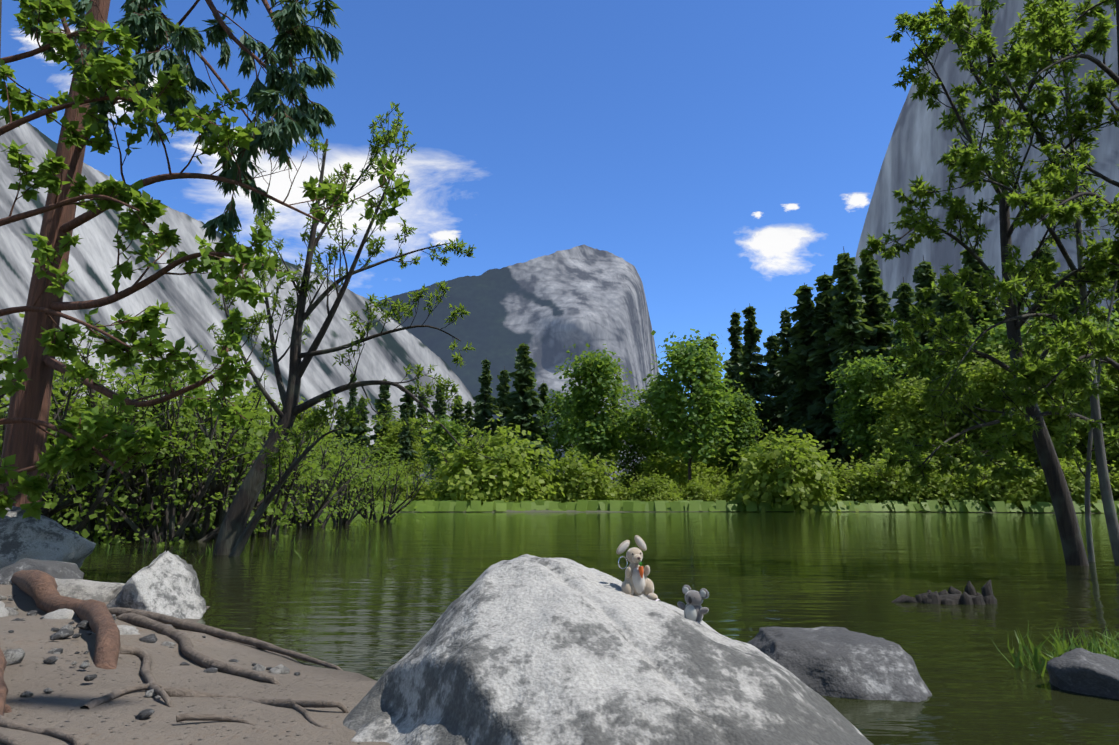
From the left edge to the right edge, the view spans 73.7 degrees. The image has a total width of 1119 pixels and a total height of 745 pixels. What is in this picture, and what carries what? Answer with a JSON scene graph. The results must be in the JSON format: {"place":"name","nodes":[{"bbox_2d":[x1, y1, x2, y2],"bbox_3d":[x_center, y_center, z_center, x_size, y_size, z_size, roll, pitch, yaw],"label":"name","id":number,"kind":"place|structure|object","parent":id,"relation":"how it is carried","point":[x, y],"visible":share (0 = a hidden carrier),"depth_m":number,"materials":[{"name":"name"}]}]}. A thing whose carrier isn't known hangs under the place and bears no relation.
{"place":"outdoors","nodes":[
{"label":"outdoors","id":0,"kind":"place"},
{"bbox_2d":[176,130,293,172],"bbox_3d":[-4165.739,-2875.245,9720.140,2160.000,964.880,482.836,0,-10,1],"label":"cloud","id":1,"kind":"structure","parent":0,"point":[215,158],"depth_m":9734.34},
{"bbox_2d":[0,106,548,479],"bbox_3d":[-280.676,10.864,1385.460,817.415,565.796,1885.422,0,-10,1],"label":"mountain slope","id":2,"kind":"structure","parent":0,"point":[92,262],"depth_m":1210.20,"materials":[{"name":"stone"}]},
{"bbox_2d":[208,150,458,251],"bbox_3d":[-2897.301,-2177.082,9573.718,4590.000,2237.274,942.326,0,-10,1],"label":"cloud","id":3,"kind":"structure","parent":0,"point":[279,186],"depth_m":9548.66,"materials":[{"name":"white"}]},
{"bbox_2d":[429,230,459,244],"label":"cloud","id":4,"kind":"structure","parent":0,"point":[443,236],"depth_m":9460.65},
{"bbox_2d":[0,0,958,413],"label":"sky","id":5,"kind":"structure","parent":0,"point":[649,134],"materials":[{"name":"blue"}]},
{"bbox_2d":[376,245,665,479],"bbox_3d":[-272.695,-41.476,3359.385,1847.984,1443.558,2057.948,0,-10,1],"label":"mt watkins","id":6,"kind":"object","parent":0,"point":[546,308],"visible":0.4,"depth_m":3252.68,"materials":[{"name":"stone"}]},
{"bbox_2d":[0,480,1100,744],"bbox_3d":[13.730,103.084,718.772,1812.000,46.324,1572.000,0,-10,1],"label":"ground","id":7,"kind":"structure","parent":0,"point":[114,722],"depth_m":1.88,"materials":[{"name":"sand"}]},
{"bbox_2d":[3,648,24,665],"bbox_3d":[-1.494,0.777,2.028,0.066,0.052,0.068,-7,-12,37],"label":"pebble","id":8,"kind":"object","parent":7,"relation":"on","point":[14,656],"visible":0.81,"depth_m":2.02,"materials":[{"name":"stone"}]},
{"bbox_2d":[0,558,83,582],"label":"rock","id":9,"kind":"object","parent":7,"relation":"on","point":[61,570],"visible":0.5,"depth_m":4.66,"materials":[{"name":"stone"}]},
{"bbox_2d":[0,506,95,568],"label":"rock","id":10,"kind":"object","parent":7,"relation":"on","point":[45,538],"visible":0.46,"depth_m":5.58,"materials":[{"name":"stone"}]},
{"bbox_2d":[40,608,78,618],"bbox_3d":[-2.117,1.060,3.183,0.183,0.104,0.151,-3,-10,16],"label":"rock","id":11,"kind":"object","parent":7,"relation":"on","point":[65,613],"visible":0.25,"depth_m":3.15,"materials":[{"name":"stone"}]},
{"bbox_2d":[55,578,124,601],"bbox_3d":[-2.679,1.238,4.084,0.573,0.228,0.521,0,-10,1],"label":"rock","id":12,"kind":"object","parent":7,"relation":"on","point":[81,589],"visible":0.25,"depth_m":3.98,"materials":[{"name":"stone"}]},
{"bbox_2d":[106,551,206,618],"bbox_3d":[-2.078,1.151,3.824,0.536,0.465,0.536,0,-10,1],"label":"rock","id":13,"kind":"object","parent":7,"relation":"on","point":[166,583],"visible":0.69,"depth_m":3.72,"materials":[{"name":"stone"}]},
{"bbox_2d":[0,570,348,744],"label":"roots","id":14,"kind":"object","parent":7,"relation":"on","point":[39,588],"visible":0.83,"depth_m":2.26,"materials":[{"name":"wood"}]},
{"bbox_2d":[0,0,413,519],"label":"tree","id":15,"kind":"object","parent":7,"relation":"on","point":[26,462],"visible":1,"depth_m":5.87,"materials":[{"name":"green plant"}]},
{"bbox_2d":[265,400,344,454],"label":"tree","id":16,"kind":"object","parent":7,"relation":"on","point":[298,417],"visible":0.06,"depth_m":58.52,"materials":[{"name":"green plant"}]},
{"bbox_2d":[329,405,349,456],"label":"conifer tree","id":17,"kind":"object","parent":7,"relation":"on","point":[340,424],"visible":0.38,"depth_m":86.20,"materials":[{"name":"green plant"}]},
{"bbox_2d":[343,371,358,459],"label":"conifer tree","id":18,"kind":"object","parent":7,"relation":"on","point":[353,400],"visible":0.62,"depth_m":103.73,"materials":[{"name":"green plant"}]},
{"bbox_2d":[351,397,372,472],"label":"conifer tree","id":19,"kind":"object","parent":7,"relation":"on","point":[360,430],"visible":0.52,"depth_m":80.10,"materials":[{"name":"green plant"}]},
{"bbox_2d":[367,379,396,473],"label":"conifer tree","id":20,"kind":"object","parent":7,"relation":"on","point":[384,395],"visible":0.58,"depth_m":84.57,"materials":[{"name":"green plant"}]},
{"bbox_2d":[364,462,430,501],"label":"bush","id":21,"kind":"object","parent":7,"relation":"on","point":[402,494],"visible":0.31,"depth_m":51.61,"materials":[{"name":"green plant"}]},
{"bbox_2d":[371,415,428,479],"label":"tree","id":22,"kind":"object","parent":7,"relation":"on","point":[393,431],"visible":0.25,"depth_m":80.43,"materials":[{"name":"green plant"}]},
{"bbox_2d":[395,408,418,475],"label":"conifer tree","id":23,"kind":"object","parent":7,"relation":"on","point":[407,450],"visible":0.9,"depth_m":77.92,"materials":[{"name":"green plant"}]},
{"bbox_2d":[393,385,426,476],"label":"conifer tree","id":24,"kind":"object","parent":7,"relation":"on","point":[409,404],"visible":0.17,"depth_m":88.31,"materials":[{"name":"green plant"}]},
{"bbox_2d":[415,391,429,481],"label":"conifer tree","id":25,"kind":"object","parent":7,"relation":"on","point":[420,411],"visible":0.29,"depth_m":123.92,"materials":[{"name":"green plant"}]},
{"bbox_2d":[409,469,439,501],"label":"bush","id":26,"kind":"object","parent":7,"relation":"on","point":[426,488],"visible":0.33,"depth_m":52.76,"materials":[{"name":"green plant"}]},
{"bbox_2d":[423,384,449,452],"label":"conifer tree","id":27,"kind":"object","parent":7,"relation":"on","point":[437,404],"visible":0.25,"depth_m":119.67,"materials":[{"name":"green plant"}]},
{"bbox_2d":[417,414,469,482],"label":"tree","id":28,"kind":"object","parent":7,"relation":"on","point":[438,429],"visible":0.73,"depth_m":63.49,"materials":[{"name":"green plant"}]},
{"bbox_2d":[443,395,472,462],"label":"conifer tree","id":29,"kind":"object","parent":7,"relation":"on","point":[458,414],"visible":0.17,"depth_m":81.81,"materials":[{"name":"green plant"}]},
{"bbox_2d":[466,357,502,447],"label":"conifer tree","id":30,"kind":"object","parent":7,"relation":"on","point":[485,402],"visible":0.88,"depth_m":82.56,"materials":[{"name":"green plant"}]},
{"bbox_2d":[418,414,569,505],"bbox_3d":[-4.571,6.634,52.042,10.666,7.368,10.346,2,-10,-9],"label":"bush","id":31,"kind":"object","parent":7,"relation":"on","point":[476,476],"visible":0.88,"depth_m":49.74,"materials":[{"name":"green plant"}]},
{"bbox_2d":[490,366,512,466],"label":"conifer tree","id":32,"kind":"object","parent":7,"relation":"on","point":[503,388],"visible":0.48,"depth_m":88.33,"materials":[{"name":"green plant"}]},
{"bbox_2d":[500,343,546,478],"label":"conifer tree","id":33,"kind":"object","parent":7,"relation":"on","point":[522,402],"visible":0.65,"depth_m":80.03,"materials":[{"name":"green plant"}]},
{"bbox_2d":[536,383,553,472],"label":"conifer tree","id":34,"kind":"object","parent":7,"relation":"on","point":[543,389],"visible":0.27,"depth_m":86.09,"materials":[{"name":"green plant"}]},
{"bbox_2d":[529,386,599,472],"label":"tree","id":35,"kind":"object","parent":7,"relation":"on","point":[558,428],"visible":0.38,"depth_m":69.36,"materials":[{"name":"green plant"}]},
{"bbox_2d":[535,447,625,502],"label":"bush","id":36,"kind":"object","parent":7,"relation":"on","point":[583,478],"visible":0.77,"depth_m":51.14,"materials":[{"name":"green plant"}]},
{"bbox_2d":[553,343,652,467],"bbox_3d":[3.214,4.140,62.394,8.088,13.687,9.206,3,-10,-16],"label":"tree","id":37,"kind":"object","parent":7,"relation":"on","point":[595,375],"visible":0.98,"depth_m":61.33,"materials":[{"name":"green plant"}]},
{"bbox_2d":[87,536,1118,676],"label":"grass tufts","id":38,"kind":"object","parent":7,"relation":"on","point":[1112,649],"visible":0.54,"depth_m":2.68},
{"bbox_2d":[610,398,663,494],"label":"tree","id":39,"kind":"object","parent":7,"relation":"on","point":[641,432],"visible":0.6,"depth_m":65.11,"materials":[{"name":"green plant"}]},
{"bbox_2d":[620,468,683,502],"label":"bush","id":40,"kind":"object","parent":7,"relation":"on","point":[653,491],"visible":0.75,"depth_m":52.39,"materials":[{"name":"green plant"}]},
{"bbox_2d":[631,448,700,500],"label":"bush","id":41,"kind":"object","parent":7,"relation":"on","point":[679,475],"visible":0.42,"depth_m":62.36,"materials":[{"name":"green plant"}]},
{"bbox_2d":[622,377,712,467],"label":"tree","id":42,"kind":"object","parent":7,"relation":"on","point":[642,396],"visible":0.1,"depth_m":67.02,"materials":[{"name":"green plant"}]},
{"bbox_2d":[619,328,748,482],"bbox_3d":[10.296,3.532,60.252,8.627,14.586,8.807,-9,-13,40],"label":"tree","id":43,"kind":"object","parent":7,"relation":"on","point":[689,361],"visible":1,"depth_m":59.33,"materials":[{"name":"green plant"}]},
{"bbox_2d":[270,500,1118,512],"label":"grassy bank","id":44,"kind":"structure","parent":7,"relation":"on","point":[701,505],"depth_m":46.56,"materials":[{"name":"plant"}]},
{"bbox_2d":[677,477,720,502],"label":"bush","id":45,"kind":"object","parent":44,"relation":"on","point":[695,490],"visible":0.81,"depth_m":55.55,"materials":[{"name":"green plant"}]},
{"bbox_2d":[677,447,728,500],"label":"bush","id":46,"kind":"object","parent":7,"relation":"on","point":[706,475],"visible":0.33,"depth_m":64.29,"materials":[{"name":"green plant"}]},
{"bbox_2d":[716,475,740,501],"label":"bush","id":47,"kind":"object","parent":7,"relation":"on","point":[724,493],"visible":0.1,"depth_m":55.24,"materials":[{"name":"green plant"}]},
{"bbox_2d":[701,387,768,478],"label":"tree","id":48,"kind":"object","parent":7,"relation":"on","point":[739,408],"visible":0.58,"depth_m":66.82,"materials":[{"name":"green plant"}]},
{"bbox_2d":[721,312,753,444],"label":"conifer tree","id":49,"kind":"object","parent":7,"relation":"on","point":[735,330],"visible":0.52,"depth_m":84.86,"materials":[{"name":"green plant"}]},
{"bbox_2d":[728,303,781,443],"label":"conifer tree","id":50,"kind":"object","parent":7,"relation":"on","point":[752,332],"visible":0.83,"depth_m":78.17,"materials":[{"name":"green plant"}]},
{"bbox_2d":[758,335,782,453],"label":"conifer tree","id":51,"kind":"object","parent":7,"relation":"on","point":[771,347],"visible":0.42,"depth_m":87.97,"materials":[{"name":"green plant"}]},
{"bbox_2d":[769,308,796,426],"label":"conifer tree","id":52,"kind":"object","parent":7,"relation":"on","point":[784,334],"visible":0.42,"depth_m":83.05,"materials":[{"name":"green plant"}]},
{"bbox_2d":[719,426,859,511],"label":"bush","id":53,"kind":"object","parent":7,"relation":"on","point":[777,470],"visible":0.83,"depth_m":47.16,"materials":[{"name":"green plant"}]},
{"bbox_2d":[774,283,836,473],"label":"conifer tree","id":54,"kind":"object","parent":7,"relation":"on","point":[802,331],"visible":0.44,"depth_m":75.88,"materials":[{"name":"green plant"}]},
{"bbox_2d":[792,272,868,472],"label":"conifer tree","id":55,"kind":"object","parent":7,"relation":"on","point":[820,350],"visible":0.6,"depth_m":73.62,"materials":[{"name":"green plant"}]},
{"bbox_2d":[794,447,870,500],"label":"bush","id":56,"kind":"object","parent":7,"relation":"on","point":[837,485],"visible":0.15,"depth_m":51.93,"materials":[{"name":"green plant"}]},
{"bbox_2d":[747,626,931,701],"bbox_3d":[0.837,1.039,2.464,0.546,0.328,0.675,4,-11,-21],"label":"rock","id":57,"kind":"object","parent":7,"relation":"on","point":[839,662],"visible":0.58,"depth_m":2.33,"materials":[{"name":"stone"}]},
{"bbox_2d":[824,246,887,470],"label":"conifer tree","id":58,"kind":"object","parent":7,"relation":"on","point":[851,329],"visible":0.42,"depth_m":70.81,"materials":[{"name":"green plant"}]},
{"bbox_2d":[825,349,906,468],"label":"tree","id":59,"kind":"object","parent":7,"relation":"on","point":[863,368],"visible":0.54,"depth_m":61.36,"materials":[{"name":"green plant"}]},
{"bbox_2d":[831,451,909,502],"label":"bush","id":60,"kind":"object","parent":7,"relation":"on","point":[867,483],"visible":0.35,"depth_m":49.91,"materials":[{"name":"green plant"}]},
{"bbox_2d":[856,255,899,450],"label":"conifer tree","id":61,"kind":"object","parent":7,"relation":"on","point":[871,283],"visible":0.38,"depth_m":72.79,"materials":[{"name":"green plant"}]},
{"bbox_2d":[882,277,927,456],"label":"conifer tree","id":62,"kind":"object","parent":7,"relation":"on","point":[904,294],"visible":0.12,"depth_m":68.88,"materials":[{"name":"green plant"}]},
{"bbox_2d":[858,373,957,480],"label":"tree","id":63,"kind":"object","parent":7,"relation":"on","point":[894,428],"visible":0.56,"depth_m":54.54,"materials":[{"name":"green plant"}]},
{"bbox_2d":[863,449,970,511],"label":"bush","id":64,"kind":"object","parent":7,"relation":"on","point":[917,492],"visible":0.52,"depth_m":47.67,"materials":[{"name":"green plant"}]},
{"bbox_2d":[878,330,971,461],"bbox_3d":[29.642,3.411,59.817,8.152,13.783,8.322,-2,-10,12],"label":"tree","id":65,"kind":"object","parent":7,"relation":"on","point":[922,373],"visible":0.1,"depth_m":59.93,"materials":[{"name":"green plant"}]},
{"bbox_2d":[912,256,941,345],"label":"conifer tree","id":66,"kind":"object","parent":7,"relation":"on","point":[924,276],"visible":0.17,"depth_m":75.42,"materials":[{"name":"green plant"}]},
{"bbox_2d":[929,273,989,479],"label":"conifer tree","id":67,"kind":"object","parent":7,"relation":"on","point":[943,304],"visible":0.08,"depth_m":67.15,"materials":[{"name":"green plant"}]},
{"bbox_2d":[893,366,1027,486],"bbox_3d":[28.831,4.549,52.799,7.684,10.045,8.349,4,-11,-22],"label":"tree","id":68,"kind":"object","parent":7,"relation":"on","point":[937,453],"visible":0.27,"depth_m":52.08,"materials":[{"name":"green plant"}]},
{"bbox_2d":[929,464,996,509],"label":"bush","id":69,"kind":"object","parent":7,"relation":"on","point":[962,491],"visible":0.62,"depth_m":46.01,"materials":[{"name":"green plant"}]},
{"bbox_2d":[902,346,1049,480],"bbox_3d":[29.111,4.024,51.793,8.215,10.739,8.925,8,-13,-39],"label":"tree","id":70,"kind":"object","parent":7,"relation":"on","point":[983,386],"visible":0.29,"depth_m":50.67,"materials":[{"name":"green plant"}]},
{"bbox_2d":[859,0,1118,565],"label":"willow tree","id":71,"kind":"object","parent":7,"relation":"on","point":[1042,40],"visible":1,"depth_m":6.75,"materials":[{"name":"green plant"}]},
{"bbox_2d":[957,246,1024,466],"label":"conifer tree","id":72,"kind":"object","parent":7,"relation":"on","point":[974,264],"visible":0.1,"depth_m":70.77,"materials":[{"name":"green plant"}]},
{"bbox_2d":[935,311,1056,459],"bbox_3d":[33.453,2.568,55.907,9.779,14.539,8.591,-8,-13,40],"label":"tree","id":73,"kind":"object","parent":7,"relation":"on","point":[998,335],"visible":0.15,"depth_m":55.55,"materials":[{"name":"green plant"}]},
{"bbox_2d":[956,448,1046,510],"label":"bush","id":74,"kind":"object","parent":7,"relation":"on","point":[1009,491],"visible":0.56,"depth_m":44.55,"materials":[{"name":"green plant"}]},
{"bbox_2d":[974,338,1109,476],"bbox_3d":[31.918,3.468,50.539,8.832,11.546,9.596,-2,-10,10],"label":"tree","id":75,"kind":"object","parent":7,"relation":"on","point":[1049,423],"visible":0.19,"depth_m":48.48,"materials":[{"name":"green plant"}]},
{"bbox_2d":[1025,239,1065,454],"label":"conifer tree","id":76,"kind":"object","parent":7,"relation":"on","point":[1048,253],"visible":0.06,"depth_m":68.80,"materials":[{"name":"green plant"}]},
{"bbox_2d":[1024,301,1118,464],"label":"tree","id":77,"kind":"object","parent":7,"relation":"on","point":[1050,329],"depth_m":53.37,"materials":[{"name":"green plant"}]},
{"bbox_2d":[1025,456,1118,512],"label":"bush","id":78,"kind":"object","parent":7,"relation":"on","point":[1075,479],"visible":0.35,"depth_m":42.91,"materials":[{"name":"green plant"}]},
{"bbox_2d":[1041,346,1118,488],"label":"tree","id":79,"kind":"object","parent":7,"relation":"on","point":[1110,409],"visible":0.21,"depth_m":46.67,"materials":[{"name":"green plant"}]},
{"bbox_2d":[1056,264,1118,471],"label":"conifer tree","id":80,"kind":"object","parent":7,"relation":"on","point":[1073,306],"visible":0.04,"depth_m":62.98,"materials":[{"name":"green plant"}]},
{"bbox_2d":[1092,460,1118,500],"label":"bush","id":81,"kind":"object","parent":7,"relation":"on","point":[1114,478],"visible":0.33,"depth_m":42.42,"materials":[{"name":"green plant"}]},
{"bbox_2d":[52,512,1118,744],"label":"lake water","id":82,"kind":"structure","parent":0,"point":[365,609],"depth_m":5.49,"materials":[{"name":"liquid"}]},
{"bbox_2d":[1,356,176,531],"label":"bush","id":83,"kind":"object","parent":82,"relation":"in","point":[61,490],"visible":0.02,"depth_m":14.07,"materials":[{"name":"green plant"}]},
{"bbox_2d":[0,340,179,523],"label":"bush","id":84,"kind":"object","parent":82,"relation":"in","point":[57,487],"visible":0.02,"depth_m":13.49,"materials":[{"name":"green plant"}]},
{"bbox_2d":[0,313,205,542],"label":"bush","id":85,"kind":"object","parent":82,"relation":"in","point":[67,403],"visible":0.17,"depth_m":10.67,"materials":[{"name":"green plant"}]},
{"bbox_2d":[0,332,213,544],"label":"bush","id":86,"kind":"object","parent":82,"relation":"in","point":[77,526],"visible":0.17,"depth_m":10.81,"materials":[{"name":"green plant"}]},
{"bbox_2d":[0,327,253,540],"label":"bush","id":87,"kind":"object","parent":82,"relation":"in","point":[86,532],"visible":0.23,"depth_m":11.50,"materials":[{"name":"green plant"}]},
{"bbox_2d":[46,360,259,532],"bbox_3d":[-8.126,1.490,14.796,4.275,3.858,4.610,4,-11,-22],"label":"bush","id":88,"kind":"object","parent":82,"relation":"in","point":[149,469],"visible":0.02,"depth_m":14.63,"materials":[{"name":"green plant"}]},
{"bbox_2d":[87,386,271,530],"bbox_3d":[-7.794,1.762,15.632,3.523,3.524,4.126,1,-10,-4],"label":"bush","id":89,"kind":"object","parent":82,"relation":"in","point":[204,500],"visible":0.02,"depth_m":15.61,"materials":[{"name":"green plant"}]},
{"bbox_2d":[55,340,339,545],"bbox_3d":[-5.719,1.165,11.687,3.897,3.328,3.327,9,-13,-41],"label":"bush","id":90,"kind":"object","parent":82,"relation":"in","point":[166,511],"visible":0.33,"depth_m":11.16,"materials":[{"name":"green plant"}]},
{"bbox_2d":[79,357,334,542],"bbox_3d":[-5.963,1.367,12.667,3.679,3.320,3.967,7,-12,-36],"label":"bush","id":91,"kind":"object","parent":82,"relation":"in","point":[229,475],"visible":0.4,"depth_m":12.20,"materials":[{"name":"green plant"}]},
{"bbox_2d":[158,390,335,530],"bbox_3d":[-7.264,2.064,16.798,4.027,3.370,3.735,6,-11,-30],"label":"bush","id":92,"kind":"object","parent":82,"relation":"in","point":[300,504],"visible":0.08,"depth_m":17.06,"materials":[{"name":"green plant"}]},
{"bbox_2d":[172,399,341,536],"bbox_3d":[-5.496,1.795,13.644,2.714,2.714,3.178,0,-10,3],"label":"bush","id":93,"kind":"object","parent":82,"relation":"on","point":[270,529],"visible":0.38,"depth_m":13.79,"materials":[{"name":"green plant"}]},
{"bbox_2d":[270,426,371,521],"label":"bush","id":94,"kind":"object","parent":82,"relation":"in","point":[293,519],"visible":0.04,"depth_m":22.42,"materials":[{"name":"green plant"}]},
{"bbox_2d":[267,416,397,527],"bbox_3d":[-5.973,2.483,18.103,3.276,2.956,3.533,-2,-10,12],"label":"bush","id":95,"kind":"object","parent":82,"relation":"in","point":[323,505],"visible":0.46,"depth_m":17.69,"materials":[{"name":"green plant"}]},
{"bbox_2d":[296,427,393,524],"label":"bush","id":96,"kind":"object","parent":82,"relation":"in","point":[342,520],"visible":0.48,"depth_m":20.74,"materials":[{"name":"green plant"}]},
{"bbox_2d":[207,101,507,556],"bbox_3d":[-2.311,-0.679,8.716,3.581,5.709,2.078,0,-10,1],"label":"leaning tree","id":97,"kind":"object","parent":82,"relation":"in","point":[233,537],"visible":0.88,"depth_m":8.62,"materials":[{"name":"green plant"}]},
{"bbox_2d":[327,437,451,521],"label":"bush","id":98,"kind":"object","parent":82,"relation":"in","point":[389,517],"visible":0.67,"depth_m":23.53,"materials":[{"name":"green plant"}]},
{"bbox_2d":[343,554,873,744],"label":"boulder","id":99,"kind":"object","parent":82,"relation":"in","point":[526,649],"visible":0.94,"depth_m":1.41,"materials":[{"name":"stone"}]},
{"bbox_2d":[616,535,659,600],"bbox_3d":[0.166,0.455,1.740,0.087,0.149,0.139,5,-11,-28],"label":"rabbit","id":100,"kind":"object","parent":99,"relation":"on","point":[637,582],"visible":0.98,"depth_m":1.71,"materials":[{"name":"beige"}]},
{"bbox_2d":[677,585,708,624],"bbox_3d":[0.298,0.521,1.659,0.069,0.092,0.054,0,-10,1],"label":"stuffed koala","id":101,"kind":"object","parent":99,"relation":"on","point":[693,609],"visible":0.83,"depth_m":1.65,"materials":[{"name":"grey"}]},
{"bbox_2d":[892,579,996,604],"bbox_3d":[2.239,1.332,4.393,0.646,0.223,0.249,0,-10,1],"label":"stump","id":102,"kind":"object","parent":82,"relation":"in","point":[970,595],"visible":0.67,"depth_m":4.36,"materials":[{"name":"wood"}]},
{"bbox_2d":[1046,648,1118,699],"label":"edge rock","id":103,"kind":"object","parent":82,"relation":"in","point":[1081,671],"visible":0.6,"depth_m":2.31,"materials":[{"name":"stone"}]},
{"bbox_2d":[738,226,815,271],"bbox_3d":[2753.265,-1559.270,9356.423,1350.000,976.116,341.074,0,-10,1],"label":"cloud","id":104,"kind":"structure","parent":0,"point":[775,248],"depth_m":9351.85,"materials":[{"name":"white"}]},
{"bbox_2d":[844,193,868,208],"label":"cloud","id":105,"kind":"structure","parent":0,"point":[857,199],"depth_m":9444.37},
{"bbox_2d":[853,0,1118,326],"bbox_3d":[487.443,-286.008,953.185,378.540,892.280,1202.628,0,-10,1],"label":"cliff terrain","id":106,"kind":"structure","parent":0,"point":[919,144],"depth_m":1127.11,"materials":[{"name":"stone"}]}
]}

